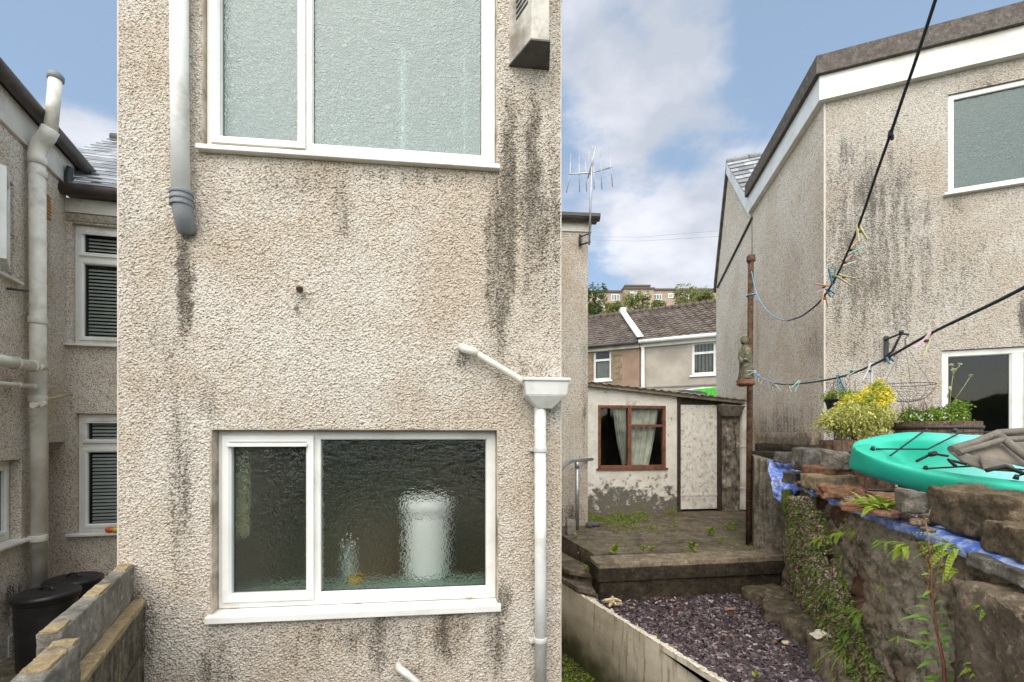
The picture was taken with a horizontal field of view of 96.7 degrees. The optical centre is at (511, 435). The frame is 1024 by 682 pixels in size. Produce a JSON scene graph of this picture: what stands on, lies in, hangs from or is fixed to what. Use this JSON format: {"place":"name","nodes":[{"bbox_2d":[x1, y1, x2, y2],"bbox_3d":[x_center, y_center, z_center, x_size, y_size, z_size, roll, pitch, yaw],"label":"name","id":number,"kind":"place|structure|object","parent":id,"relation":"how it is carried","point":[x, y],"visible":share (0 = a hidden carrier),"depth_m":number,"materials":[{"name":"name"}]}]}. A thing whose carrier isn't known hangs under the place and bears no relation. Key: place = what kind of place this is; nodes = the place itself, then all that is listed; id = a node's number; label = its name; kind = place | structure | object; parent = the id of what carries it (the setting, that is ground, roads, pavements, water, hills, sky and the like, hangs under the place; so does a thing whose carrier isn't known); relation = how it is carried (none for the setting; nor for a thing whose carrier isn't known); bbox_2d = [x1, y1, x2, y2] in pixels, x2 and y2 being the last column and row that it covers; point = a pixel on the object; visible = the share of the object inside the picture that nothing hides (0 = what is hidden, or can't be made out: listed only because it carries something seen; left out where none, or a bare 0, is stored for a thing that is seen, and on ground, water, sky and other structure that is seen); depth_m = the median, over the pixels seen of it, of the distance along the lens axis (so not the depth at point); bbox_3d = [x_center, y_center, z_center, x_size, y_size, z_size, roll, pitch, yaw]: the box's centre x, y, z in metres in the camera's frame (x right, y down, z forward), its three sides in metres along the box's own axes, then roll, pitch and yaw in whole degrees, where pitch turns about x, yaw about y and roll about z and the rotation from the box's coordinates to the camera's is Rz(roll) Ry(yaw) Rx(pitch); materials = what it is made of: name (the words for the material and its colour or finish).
{"place":"outdoors","nodes":[
{"label":"outdoors","id":0,"kind":"place"},
{"bbox_2d":[0,655,17,681],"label":"yard paving","id":1,"kind":"structure","parent":0,"point":[8,673],"depth_m":3.88,"materials":[{"name":"concrete"}]},
{"bbox_2d":[8,583,81,672],"bbox_3d":[-4.070,1.653,3.980,0.454,0.694,0.454,0,0,0],"label":"dustbin","id":2,"kind":"object","parent":1,"relation":"on","point":[35,610],"visible":0.73,"depth_m":3.81,"materials":[{"name":"black plastic"}]},
{"bbox_2d":[40,571,104,598],"bbox_3d":[-4.200,1.653,4.360,0.444,0.694,0.444,0,0,0],"label":"dustbin","id":3,"kind":"object","parent":1,"relation":"on","point":[87,581],"visible":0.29,"depth_m":4.32,"materials":[{"name":"black plastic"}]},
{"bbox_2d":[10,563,145,681],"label":"block wall","id":4,"kind":"structure","parent":1,"relation":"on","point":[96,633],"depth_m":1.78,"materials":[{"name":"concrete"}]},
{"bbox_2d":[0,57,116,662],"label":"neighbouring house","id":5,"kind":"structure","parent":0,"point":[58,381],"depth_m":4.80,"materials":[{"name":"grey concrete"}]},
{"bbox_2d":[0,265,23,284],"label":"window","id":6,"kind":"structure","parent":5,"relation":"in","point":[2,274],"depth_m":4.08,"materials":[{"name":"white plastic"}]},
{"bbox_2d":[0,460,29,551],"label":"window","id":7,"kind":"structure","parent":5,"relation":"in","point":[5,543],"depth_m":4.17,"materials":[{"name":"white plastic"}]},
{"bbox_2d":[63,225,116,347],"bbox_3d":[-4.564,-1.687,5.182,0.853,1.371,0.175,0,0,-14],"label":"window","id":8,"kind":"structure","parent":5,"relation":"in","point":[83,259],"depth_m":5.16,"materials":[{"name":"white plastic"}]},
{"bbox_2d":[65,414,116,537],"bbox_3d":[-4.535,0.437,5.189,0.842,1.366,0.175,0,0,-14],"label":"window","id":9,"kind":"structure","parent":5,"relation":"in","point":[87,445],"depth_m":5.17,"materials":[{"name":"white plastic"}]},
{"bbox_2d":[0,0,1023,289],"label":"sky","id":10,"kind":"structure","parent":0,"point":[675,90],"materials":[{"name":"blue"}]},
{"bbox_2d":[562,652,597,681],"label":"path","id":11,"kind":"structure","parent":0,"point":[574,670],"depth_m":4.44,"materials":[{"name":"plant"}]},
{"bbox_2d":[562,552,597,599],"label":"garden steps","id":12,"kind":"structure","parent":11,"relation":"on","point":[576,576],"depth_m":4.72,"materials":[{"name":"concrete"}]},
{"bbox_2d":[562,582,733,681],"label":"retaining wall","id":13,"kind":"structure","parent":11,"relation":"on","point":[601,642],"depth_m":4.00,"materials":[{"name":"paint"}]},
{"bbox_2d":[562,508,753,565],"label":"terrace paving","id":14,"kind":"structure","parent":0,"point":[602,538],"depth_m":5.75,"materials":[{"name":"concrete"}]},
{"bbox_2d":[566,519,575,534],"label":"footing block","id":15,"kind":"structure","parent":14,"relation":"on","point":[570,526],"depth_m":5.76,"materials":[{"name":"concrete"}]},
{"bbox_2d":[562,458,593,529],"bbox_3d":[0.752,0.780,5.814,0.117,0.951,1.584,0,0,27],"label":"handrail","id":16,"kind":"object","parent":14,"relation":"on","point":[576,461],"visible":0.89,"depth_m":6.05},
{"bbox_2d":[585,522,600,527],"bbox_3d":[1.125,1.232,6.302,0.219,0.075,0.107,0,0,-25],"label":"slate piece","id":17,"kind":"object","parent":14,"relation":"on","point":[596,524],"visible":0.94,"depth_m":6.26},
{"bbox_2d":[609,544,619,553],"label":"weed","id":18,"kind":"object","parent":14,"relation":"on","point":[615,548],"visible":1,"depth_m":4.82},
{"bbox_2d":[578,506,756,556],"bbox_3d":[2.358,1.172,6.065,3.333,0.191,2.743,0,0,0],"label":"moss and weeds","id":19,"kind":"object","parent":14,"relation":"on","point":[627,518],"visible":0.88,"depth_m":6.47,"materials":[{"name":"green plant"}]},
{"bbox_2d":[588,381,746,514],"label":"garden shed","id":20,"kind":"structure","parent":14,"relation":"on","point":[651,450],"depth_m":7.51,"materials":[{"name":"paint"}]},
{"bbox_2d":[596,405,667,469],"bbox_3d":[1.945,0.030,7.437,1.219,1.046,0.161,0,0,-9],"label":"window","id":21,"kind":"structure","parent":20,"relation":"in","point":[635,429],"depth_m":7.47,"materials":[{"name":"brown paint"}]},
{"bbox_2d":[681,405,716,508],"bbox_3d":[3.113,0.352,7.609,0.665,1.735,0.048,0,0,-9],"label":"door","id":22,"kind":"structure","parent":20,"relation":"in","point":[698,422],"depth_m":7.59,"materials":[{"name":"paint"}]},
{"bbox_2d":[746,254,755,544],"bbox_3d":[2.762,-0.411,5.270,0.107,3.370,0.098,0,0,0],"label":"clothes pole","id":23,"kind":"object","parent":14,"relation":"on","point":[750,261],"visible":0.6,"depth_m":5.24,"materials":[{"name":"paint"}]},
{"bbox_2d":[736,336,755,386],"bbox_3d":[2.657,-0.840,5.128,0.246,0.576,0.177,0,0,-10],"label":"garden figurine","id":24,"kind":"object","parent":23,"relation":"attached to","point":[745,359],"visible":0.99,"depth_m":5.07,"materials":[{"name":"stone"}]},
{"bbox_2d":[751,0,936,320],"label":"clothes line","id":25,"kind":"object","parent":23,"relation":"attached to","point":[899,106],"visible":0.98,"depth_m":1.53,"materials":[{"name":"black plastic"}]},
{"bbox_2d":[828,267,836,283],"bbox_3d":[1.491,-0.748,2.124,0.038,0.075,0.019,0,0,0],"label":"clothes peg","id":26,"kind":"object","parent":25,"relation":"attached to","point":[831,276],"visible":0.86,"depth_m":2.12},
{"bbox_2d":[834,273,855,286],"bbox_3d":[1.512,-0.707,2.065,0.091,0.065,0.015,0,0,7],"label":"clothes peg","id":27,"kind":"object","parent":25,"relation":"attached to","point":[842,279],"visible":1,"depth_m":2.06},
{"bbox_2d":[855,224,867,241],"bbox_3d":[1.379,-0.800,1.794,0.040,0.075,0.019,0,0,0],"label":"clothes peg","id":28,"kind":"object","parent":25,"relation":"attached to","point":[859,230],"visible":1,"depth_m":1.79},
{"bbox_2d":[754,286,1023,384],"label":"clothes line","id":29,"kind":"object","parent":23,"relation":"attached to","point":[1016,291],"visible":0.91,"depth_m":1.71,"materials":[{"name":"black plastic"}]},
{"bbox_2d":[836,374,846,393],"bbox_3d":[1.919,-0.301,2.651,0.052,0.114,0.025,0,0,0],"label":"clothes peg","id":30,"kind":"object","parent":29,"relation":"attached to","point":[838,382],"visible":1,"depth_m":2.65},
{"bbox_2d":[862,363,872,382],"bbox_3d":[1.745,-0.308,2.233,0.062,0.102,0.023,0,0,0],"label":"clothes peg","id":31,"kind":"object","parent":29,"relation":"attached to","point":[870,370],"visible":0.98,"depth_m":2.23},
{"bbox_2d":[913,331,934,355],"bbox_3d":[1.566,-0.351,1.729,0.094,0.099,0.016,0,0,-12],"label":"clothes peg","id":32,"kind":"object","parent":29,"relation":"attached to","point":[925,339],"visible":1,"depth_m":1.73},
{"bbox_2d":[676,387,715,395],"bbox_3d":[6.658,0.130,13.145,5.483,2.940,2.310,0,0,0],"label":"parked lorry","id":33,"kind":"object","parent":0,"point":[707,390],"visible":0.03,"depth_m":11.99,"materials":[{"name":"green metal"}]},
{"bbox_2d":[596,592,823,681],"bbox_3d":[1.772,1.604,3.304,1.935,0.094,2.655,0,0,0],"label":"slate gravel","id":34,"kind":"structure","parent":0,"point":[724,653],"depth_m":3.62,"materials":[{"name":"gravel"}]},
{"bbox_2d":[603,595,621,606],"bbox_3d":[0.931,1.535,4.215,0.180,0.083,0.145,0,0,0],"label":"broken shell","id":35,"kind":"object","parent":34,"relation":"on","point":[612,600],"visible":1,"depth_m":4.20},
{"bbox_2d":[589,549,784,600],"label":"stone wall","id":36,"kind":"structure","parent":34,"relation":"on","point":[622,577],"depth_m":4.56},
{"bbox_2d":[741,583,791,605],"bbox_3d":[2.459,1.540,4.398,0.437,0.146,0.236,0,0,-13],"label":"edging stone","id":37,"kind":"object","parent":34,"relation":"on","point":[752,595],"visible":0.62,"depth_m":4.36,"materials":[{"name":"stone"}]},
{"bbox_2d":[763,590,799,601],"bbox_3d":[2.504,1.478,4.162,0.357,0.058,0.120,0,0,44],"label":"edging stone","id":38,"kind":"object","parent":37,"relation":"on","point":[769,594],"visible":0.62,"depth_m":4.17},
{"bbox_2d":[761,598,803,621],"bbox_3d":[2.399,1.550,3.950,0.412,0.190,0.281,0,0,28],"label":"edging stone","id":39,"kind":"object","parent":34,"relation":"on","point":[772,610],"visible":0.42,"depth_m":3.92,"materials":[{"name":"stone"}]},
{"bbox_2d":[779,611,816,644],"bbox_3d":[2.330,1.529,3.602,0.317,0.216,0.277,0,0,-19],"label":"edging stone","id":40,"kind":"object","parent":34,"relation":"on","point":[795,625],"visible":0.42,"depth_m":3.56,"materials":[{"name":"stone"}]},
{"bbox_2d":[804,629,853,681],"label":"edging stone","id":41,"kind":"object","parent":34,"relation":"on","point":[825,665],"visible":0.48,"depth_m":2.99,"materials":[{"name":"stone"}]},
{"bbox_2d":[809,629,831,640],"bbox_3d":[2.134,1.384,3.182,0.157,0.051,0.139,0,0,0],"label":"pale shell","id":42,"kind":"object","parent":41,"relation":"on","point":[816,634],"visible":0.82,"depth_m":3.16},
{"bbox_2d":[811,631,853,681],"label":"grass tuft","id":43,"kind":"object","parent":34,"relation":"on","point":[835,656],"visible":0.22,"depth_m":2.92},
{"bbox_2d":[782,494,886,681],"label":"trailing plant","id":44,"kind":"object","parent":34,"relation":"on","point":[803,512],"visible":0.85,"depth_m":3.37,"materials":[{"name":"green plant"}]},
{"bbox_2d":[807,563,856,609],"bbox_3d":[2.259,1.076,3.192,0.258,0.348,0.528,0,0,17],"label":"grass tuft","id":45,"kind":"object","parent":44,"relation":"on","point":[829,592],"visible":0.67,"depth_m":3.11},
{"bbox_2d":[839,673,853,681],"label":"edging stone","id":46,"kind":"object","parent":34,"relation":"on","point":[845,678],"visible":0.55,"depth_m":2.79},
{"bbox_2d":[752,454,1023,681],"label":"garden wall","id":47,"kind":"structure","parent":34,"relation":"on","point":[989,647],"depth_m":2.37,"materials":[{"name":"stone"}]},
{"bbox_2d":[768,460,798,500],"bbox_3d":[2.762,0.486,4.638,0.290,0.464,0.718,0,0,31],"label":"tarpaulin","id":48,"kind":"object","parent":47,"relation":"on","point":[776,470],"visible":0.53,"depth_m":4.61,"materials":[{"name":"plastic"}]},
{"bbox_2d":[773,451,791,462],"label":"loose stone","id":49,"kind":"object","parent":48,"relation":"on","point":[782,457],"visible":0.69,"depth_m":4.69,"materials":[{"name":"stone"}]},
{"bbox_2d":[780,487,791,515],"bbox_3d":[2.596,0.624,4.287,0.094,0.274,0.116,0,0,0],"label":"moss cushion","id":50,"kind":"object","parent":47,"relation":"attached to","point":[785,494],"visible":0.64,"depth_m":4.27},
{"bbox_2d":[800,449,856,489],"bbox_3d":[2.465,0.264,3.559,0.395,0.313,0.211,0,0,-13],"label":"stone","id":51,"kind":"object","parent":47,"relation":"on","point":[809,481],"depth_m":3.50,"materials":[{"name":"stone"}]},
{"bbox_2d":[802,464,853,475],"bbox_3d":[2.518,0.276,3.633,0.302,0.085,0.224,0,0,0],"label":"loose brick","id":52,"kind":"object","parent":51,"relation":"on","point":[815,469],"visible":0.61,"depth_m":3.54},
{"bbox_2d":[825,530,844,543],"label":"fern","id":53,"kind":"object","parent":47,"relation":"attached to","point":[837,535],"visible":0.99,"depth_m":2.98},
{"bbox_2d":[835,624,850,644],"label":"fern","id":54,"kind":"object","parent":47,"relation":"attached to","point":[846,634],"visible":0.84,"depth_m":2.88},
{"bbox_2d":[828,605,864,631],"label":"fern","id":55,"kind":"object","parent":47,"relation":"attached to","point":[857,620],"visible":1,"depth_m":2.70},
{"bbox_2d":[839,526,856,538],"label":"fern","id":56,"kind":"object","parent":47,"relation":"attached to","point":[853,532],"visible":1,"depth_m":2.81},
{"bbox_2d":[819,440,898,495],"bbox_3d":[3.103,0.315,4.100,0.581,0.550,0.581,0,0,0],"label":"stone","id":57,"kind":"object","parent":47,"relation":"on","point":[872,484],"visible":0.2,"depth_m":3.87,"materials":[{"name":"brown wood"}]},
{"bbox_2d":[807,400,900,441],"bbox_3d":[3.099,-0.124,4.097,0.744,0.432,0.521,0,0,-16],"label":"variegated shrub","id":58,"kind":"object","parent":57,"relation":"on","point":[860,423],"visible":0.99,"depth_m":4.01,"materials":[{"name":"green plant"}]},
{"bbox_2d":[837,377,896,412],"bbox_3d":[3.209,-0.269,4.139,0.534,0.543,0.324,0,0,0],"label":"golden conifer","id":59,"kind":"object","parent":57,"relation":"in","point":[879,392],"visible":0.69,"depth_m":4.09,"materials":[{"name":"yellow plant"}]},
{"bbox_2d":[842,491,892,517],"bbox_3d":[2.114,0.395,2.634,0.332,0.129,0.305,0,0,0],"label":"fern","id":60,"kind":"object","parent":47,"relation":"on","point":[872,504],"visible":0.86,"depth_m":2.61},
{"bbox_2d":[871,538,886,550],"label":"fern","id":61,"kind":"object","parent":47,"relation":"attached to","point":[880,543],"visible":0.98,"depth_m":2.44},
{"bbox_2d":[882,541,910,561],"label":"fern","id":62,"kind":"object","parent":47,"relation":"attached to","point":[901,548],"visible":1,"depth_m":2.21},
{"bbox_2d":[790,485,1023,569],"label":"tarpaulin","id":63,"kind":"object","parent":47,"relation":"on","point":[966,544],"visible":0.31,"depth_m":2.19,"materials":[{"name":"plastic"}]},
{"bbox_2d":[782,472,800,484],"bbox_3d":[2.639,0.393,4.217,0.201,0.114,0.158,0,0,-15],"label":"loose brick","id":64,"kind":"object","parent":63,"relation":"on","point":[791,478],"visible":0.65,"depth_m":4.17,"materials":[{"name":"stone"}]},
{"bbox_2d":[791,447,825,470],"bbox_3d":[2.644,0.208,4.041,0.262,0.214,0.195,0,0,0],"label":"loose stone","id":65,"kind":"object","parent":64,"relation":"on","point":[800,457],"visible":0.65,"depth_m":3.98,"materials":[{"name":"stone"}]},
{"bbox_2d":[794,480,938,532],"bbox_3d":[2.439,0.426,3.458,0.210,0.074,2.901,0,0,17],"label":"brick rubble","id":66,"kind":"object","parent":63,"relation":"on","point":[915,521],"visible":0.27,"depth_m":2.35,"materials":[{"name":"brick"}]},
{"bbox_2d":[814,482,866,500],"bbox_3d":[2.316,0.391,3.205,0.301,0.130,0.127,0,0,4],"label":"loose brick","id":67,"kind":"object","parent":66,"relation":"on","point":[836,491],"visible":0.91,"depth_m":3.17,"materials":[{"name":"brick"}]},
{"bbox_2d":[893,488,929,514],"bbox_3d":[2.092,0.342,2.386,0.130,0.134,0.114,0,0,15],"label":"loose block","id":68,"kind":"object","parent":66,"relation":"on","point":[909,501],"depth_m":2.34,"materials":[{"name":"concrete"}]},
{"bbox_2d":[841,505,917,517],"bbox_3d":[2.110,0.429,2.610,0.200,0.026,0.300,0,0,-20],"label":"roof tile","id":69,"kind":"object","parent":63,"relation":"on","point":[878,512],"visible":0.53,"depth_m":2.56,"materials":[{"name":"red ceramic"}]},
{"bbox_2d":[838,501,892,509],"bbox_3d":[2.166,0.424,2.712,0.200,0.026,0.300,0,0,-24],"label":"roof tile","id":70,"kind":"object","parent":69,"relation":"on","point":[841,504],"visible":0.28,"depth_m":2.77,"materials":[{"name":"orange ceramic"}]},
{"bbox_2d":[865,492,893,505],"bbox_3d":[2.225,0.375,2.695,0.161,0.071,0.174,0,0,9],"label":"loose brick","id":71,"kind":"object","parent":70,"relation":"on","point":[888,495],"visible":0.3,"depth_m":2.71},
{"bbox_2d":[912,542,941,554],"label":"fern","id":72,"kind":"object","parent":47,"relation":"attached to","point":[926,543],"visible":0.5,"depth_m":1.98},
{"bbox_2d":[899,517,956,681],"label":"tall weed","id":73,"kind":"object","parent":47,"relation":"attached to","point":[940,641],"visible":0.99,"depth_m":1.82,"materials":[{"name":"green plant"}]},
{"bbox_2d":[905,532,959,579],"bbox_3d":[1.777,0.500,1.928,0.154,0.163,0.258,0,0,0],"label":"fern","id":74,"kind":"object","parent":47,"relation":"attached to","point":[950,545],"visible":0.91,"depth_m":1.88,"materials":[{"name":"plant"}]},
{"bbox_2d":[925,559,958,582],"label":"fern","id":75,"kind":"object","parent":47,"relation":"attached to","point":[951,574],"visible":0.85,"depth_m":1.86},
{"bbox_2d":[957,659,971,678],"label":"fern","id":76,"kind":"object","parent":47,"relation":"attached to","point":[967,670],"visible":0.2,"depth_m":1.67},
{"bbox_2d":[927,482,1023,539],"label":"coping stone","id":77,"kind":"object","parent":47,"relation":"on","point":[965,510],"visible":0.8,"depth_m":1.98,"materials":[{"name":"stone"}]},
{"bbox_2d":[968,599,986,620],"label":"fern","id":78,"kind":"object","parent":47,"relation":"attached to","point":[983,611],"visible":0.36,"depth_m":1.60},
{"bbox_2d":[965,550,1023,585],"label":"coping slab","id":79,"kind":"structure","parent":47,"relation":"on","point":[1011,572],"depth_m":1.72,"materials":[{"name":"stone"}]},
{"bbox_2d":[979,521,1023,564],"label":"coping stone","id":80,"kind":"object","parent":47,"relation":"on","point":[1006,540],"visible":1,"depth_m":1.73,"materials":[{"name":"stone"}]},
{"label":"neighbour patio","id":81,"kind":"structure","parent":0,"visible":0},
{"bbox_2d":[753,431,819,458],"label":"stone plinth","id":82,"kind":"structure","parent":81,"relation":"on","point":[767,445],"depth_m":5.65,"materials":[{"name":"stone"}]},
{"bbox_2d":[824,398,844,439],"bbox_3d":[3.273,0.214,4.550,0.320,1.171,0.320,0,0,0],"label":"plant pot","id":83,"kind":"object","parent":81,"relation":"on","point":[829,402],"visible":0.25,"depth_m":4.52,"materials":[{"name":"black plastic"}]},
{"bbox_2d":[820,376,858,402],"bbox_3d":[3.279,-0.445,4.543,0.352,0.322,0.276,0,0,0],"label":"herb clump","id":84,"kind":"object","parent":83,"relation":"in","point":[833,393],"visible":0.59,"depth_m":4.53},
{"bbox_2d":[713,1,1023,510],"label":"flat roofed house","id":85,"kind":"structure","parent":81,"relation":"on","point":[942,224],"depth_m":4.81,"materials":[{"name":"beige concrete"}]},
{"bbox_2d":[884,330,908,360],"bbox_3d":[3.913,-0.924,4.641,0.045,0.275,0.317,0,0,7],"label":"basket bracket","id":86,"kind":"object","parent":85,"relation":"attached to","point":[886,344],"visible":1,"depth_m":4.71,"materials":[{"name":"metal"}]},
{"bbox_2d":[885,335,936,402],"bbox_3d":[3.782,-0.657,4.350,0.454,0.678,0.365,0,0,0],"label":"hanging basket","id":87,"kind":"object","parent":86,"relation":"hanging from","point":[930,384],"visible":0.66,"depth_m":4.33,"materials":[{"name":"metal"}]},
{"bbox_2d":[942,80,1023,196],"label":"window","id":88,"kind":"structure","parent":85,"relation":"in","point":[986,125],"depth_m":4.53,"materials":[{"name":"white plastic"}]},
{"bbox_2d":[942,347,1023,428],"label":"window","id":89,"kind":"structure","parent":85,"relation":"in","point":[1015,355],"depth_m":4.45,"materials":[{"name":"white plastic"}]},
{"bbox_2d":[849,428,1023,493],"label":"kayak","id":90,"kind":"object","parent":81,"relation":"on","point":[923,459],"visible":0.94,"depth_m":2.92,"materials":[{"name":"teal plastic"}]},
{"bbox_2d":[892,421,984,488],"bbox_3d":[3.635,0.181,3.900,0.586,0.600,0.586,0,0,0],"label":"barrel planter","id":91,"kind":"object","parent":81,"relation":"on","point":[945,426],"visible":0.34,"depth_m":3.68,"materials":[{"name":"brown wood"}]},
{"bbox_2d":[896,396,975,432],"bbox_3d":[3.590,-0.164,3.885,0.678,0.342,0.353,0,0,0],"label":"daisy plant","id":92,"kind":"object","parent":91,"relation":"in","point":[957,412],"visible":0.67,"depth_m":3.86,"materials":[{"name":"green plant"}]},
{"bbox_2d":[946,363,973,418],"bbox_3d":[3.784,-0.368,3.840,0.216,0.500,0.043,0,0,0],"label":"tall flower","id":93,"kind":"object","parent":91,"relation":"in","point":[953,373],"visible":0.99,"depth_m":3.85,"materials":[{"name":"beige plant"}]},
{"label":"ground","id":94,"kind":"structure","parent":0,"visible":0},
{"bbox_2d":[117,0,600,681],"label":"rendered house","id":95,"kind":"structure","parent":94,"relation":"on","point":[351,348],"depth_m":2.42,"materials":[{"name":"beige concrete"}]},
{"bbox_2d":[195,0,499,171],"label":"window","id":96,"kind":"structure","parent":95,"relation":"in","point":[387,82],"depth_m":2.44,"materials":[{"name":"white plastic"}]},
{"bbox_2d":[204,430,500,624],"bbox_3d":[-0.816,0.460,2.480,1.500,0.982,0.218,0,0,-7],"label":"window","id":97,"kind":"structure","parent":95,"relation":"in","point":[313,524],"depth_m":2.47,"materials":[{"name":"white plastic"}]},
{"bbox_2d":[566,145,612,246],"bbox_3d":[1.070,-3.299,6.261,0.657,1.355,0.239,0,0,0],"label":"tv aerial","id":98,"kind":"object","parent":95,"relation":"attached to","point":[591,169],"visible":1,"depth_m":6.25,"materials":[{"name":"metal"}]},
{"bbox_2d":[588,312,639,408],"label":"terraced house","id":99,"kind":"structure","parent":94,"relation":"on","point":[613,351],"depth_m":17.70,"materials":[{"name":"beige concrete"}]},
{"bbox_2d":[594,351,612,381],"bbox_3d":[3.529,-2.739,17.789,0.851,1.278,0.200,0,0,28],"label":"window","id":100,"kind":"structure","parent":99,"relation":"in","point":[609,359],"depth_m":17.81,"materials":[{"name":"white plastic"}]},
{"bbox_2d":[619,300,715,390],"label":"terraced house","id":101,"kind":"structure","parent":94,"relation":"on","point":[677,342],"depth_m":16.72,"materials":[{"name":"beige concrete"}]},
{"bbox_2d":[690,341,715,376],"bbox_3d":[6.782,-2.719,16.094,0.924,1.252,0.200,0,0,28],"label":"window","id":102,"kind":"structure","parent":101,"relation":"in","point":[701,374],"depth_m":16.12,"materials":[{"name":"white plastic"}]},
{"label":"hillside","id":103,"kind":"structure","parent":0,"visible":0},
{"bbox_2d":[588,282,608,314],"bbox_3d":[6.994,-6.317,40.067,2.844,14.235,2.680,0,0,0],"label":"tree","id":104,"kind":"object","parent":103,"relation":"on","point":[595,307],"visible":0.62,"depth_m":39.78,"materials":[{"name":"green plant"}]},
{"bbox_2d":[600,300,622,313],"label":"tree","id":105,"kind":"object","parent":103,"relation":"on","point":[612,307],"visible":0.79,"depth_m":61.41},
{"bbox_2d":[622,290,651,309],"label":"tree","id":106,"kind":"object","parent":103,"relation":"on","point":[632,302],"visible":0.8,"depth_m":65.77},
{"bbox_2d":[588,285,715,315],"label":"block of flats","id":107,"kind":"structure","parent":103,"relation":"on","point":[666,295],"depth_m":94.97,"materials":[{"name":"white"}]},
{"bbox_2d":[611,294,619,300],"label":"window","id":108,"kind":"structure","parent":107,"relation":"in","point":[614,297],"depth_m":94.96,"materials":[{"name":"white plastic"}]},
{"bbox_2d":[649,298,666,307],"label":"tree","id":109,"kind":"object","parent":103,"relation":"on","point":[657,303],"visible":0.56,"depth_m":67.99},
{"bbox_2d":[666,283,698,305],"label":"tree","id":110,"kind":"object","parent":103,"relation":"on","point":[682,299],"visible":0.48,"depth_m":63.70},
{"bbox_2d":[690,285,715,301],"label":"tree","id":111,"kind":"object","parent":103,"relation":"on","point":[706,295],"visible":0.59,"depth_m":69.73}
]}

